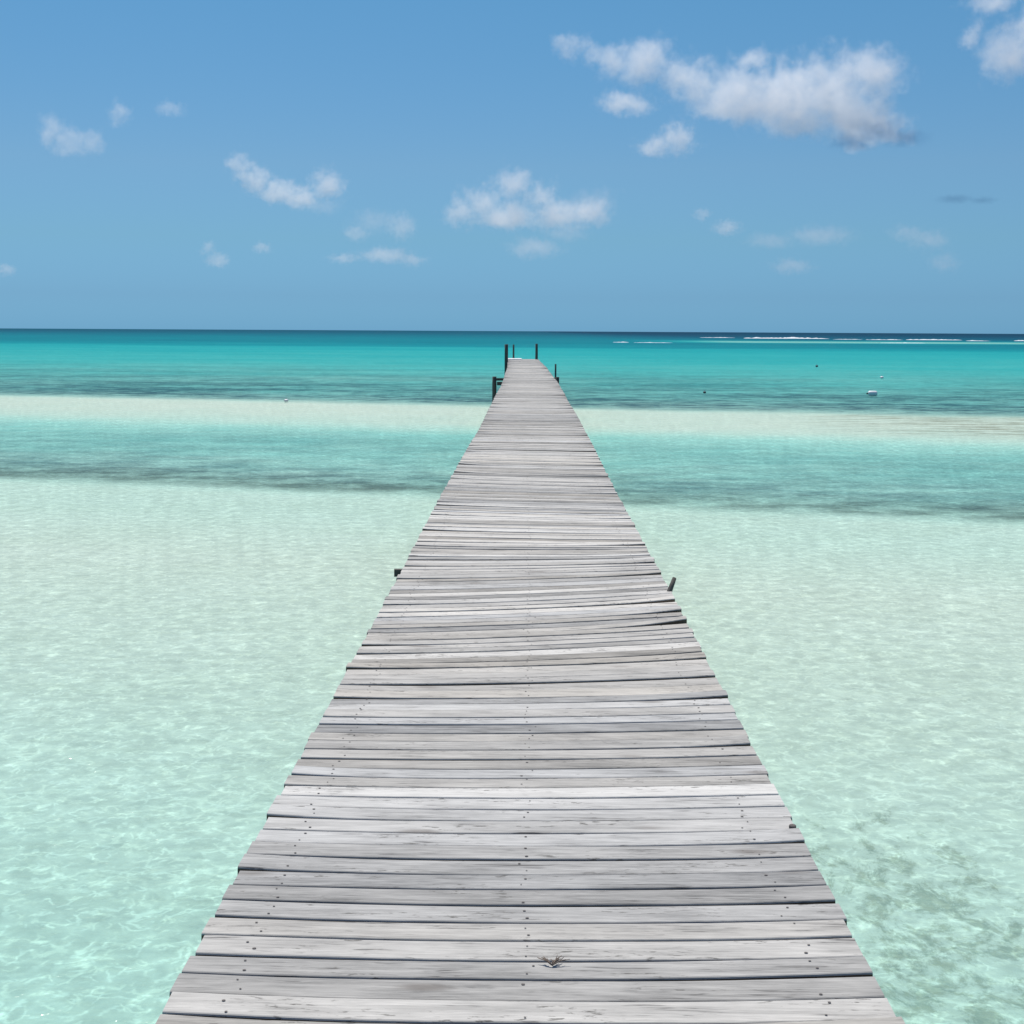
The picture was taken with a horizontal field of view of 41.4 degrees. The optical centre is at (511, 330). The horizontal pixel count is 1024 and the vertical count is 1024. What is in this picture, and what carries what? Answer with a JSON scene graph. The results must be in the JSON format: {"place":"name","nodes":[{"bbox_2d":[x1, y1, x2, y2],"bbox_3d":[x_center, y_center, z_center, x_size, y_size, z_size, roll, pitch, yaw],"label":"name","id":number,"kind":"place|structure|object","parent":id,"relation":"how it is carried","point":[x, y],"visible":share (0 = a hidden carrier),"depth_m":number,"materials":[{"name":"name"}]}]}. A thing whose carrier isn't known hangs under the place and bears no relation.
{"place":"outdoors","nodes":[
{"label":"outdoors","id":0,"kind":"place"},
{"bbox_2d":[0,332,1023,1023],"bbox_3d":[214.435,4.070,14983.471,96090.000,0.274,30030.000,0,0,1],"label":"sea","id":1,"kind":"structure","parent":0,"point":[204,550],"depth_m":14.60,"materials":[{"name":"teal liquid"}]},
{"bbox_2d":[155,344,904,1023],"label":"pier","id":2,"kind":"structure","parent":1,"relation":"on","point":[527,746],"depth_m":4.89,"materials":[{"name":"grey wood"}]},
{"bbox_2d":[537,954,569,965],"bbox_3d":[0.117,1.759,3.791,0.089,0.018,0.034,0,0,-10],"label":"dried sprig","id":3,"kind":"object","parent":2,"relation":"on","point":[552,963],"visible":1,"depth_m":3.79,"materials":[{"name":"grey plant"}]},
{"bbox_2d":[866,391,876,395],"bbox_3d":[15.874,2.756,59.829,0.472,0.240,0.240,0,0,1],"label":"mooring buoy","id":4,"kind":"object","parent":1,"relation":"on","point":[871,393],"visible":1,"depth_m":59.73,"materials":[{"name":"white plastic"}]},
{"bbox_2d":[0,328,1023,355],"bbox_3d":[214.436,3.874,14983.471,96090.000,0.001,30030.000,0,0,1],"label":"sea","id":5,"kind":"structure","parent":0,"point":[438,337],"depth_m":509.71,"materials":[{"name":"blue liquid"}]},
{"bbox_2d":[754,337,825,338],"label":"breaking wave","id":6,"kind":"object","parent":5,"relation":"on","point":[795,338],"visible":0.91,"depth_m":608.75,"materials":[{"name":"liquid"}]},
{"bbox_2d":[0,0,1023,333],"label":"sky","id":7,"kind":"structure","parent":0,"point":[768,166],"materials":[{"name":"blue"}]},
{"bbox_2d":[908,339,945,339],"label":"breaking wave","id":8,"kind":"object","parent":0,"point":[925,339],"visible":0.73,"depth_m":544.51,"materials":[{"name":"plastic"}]}
]}

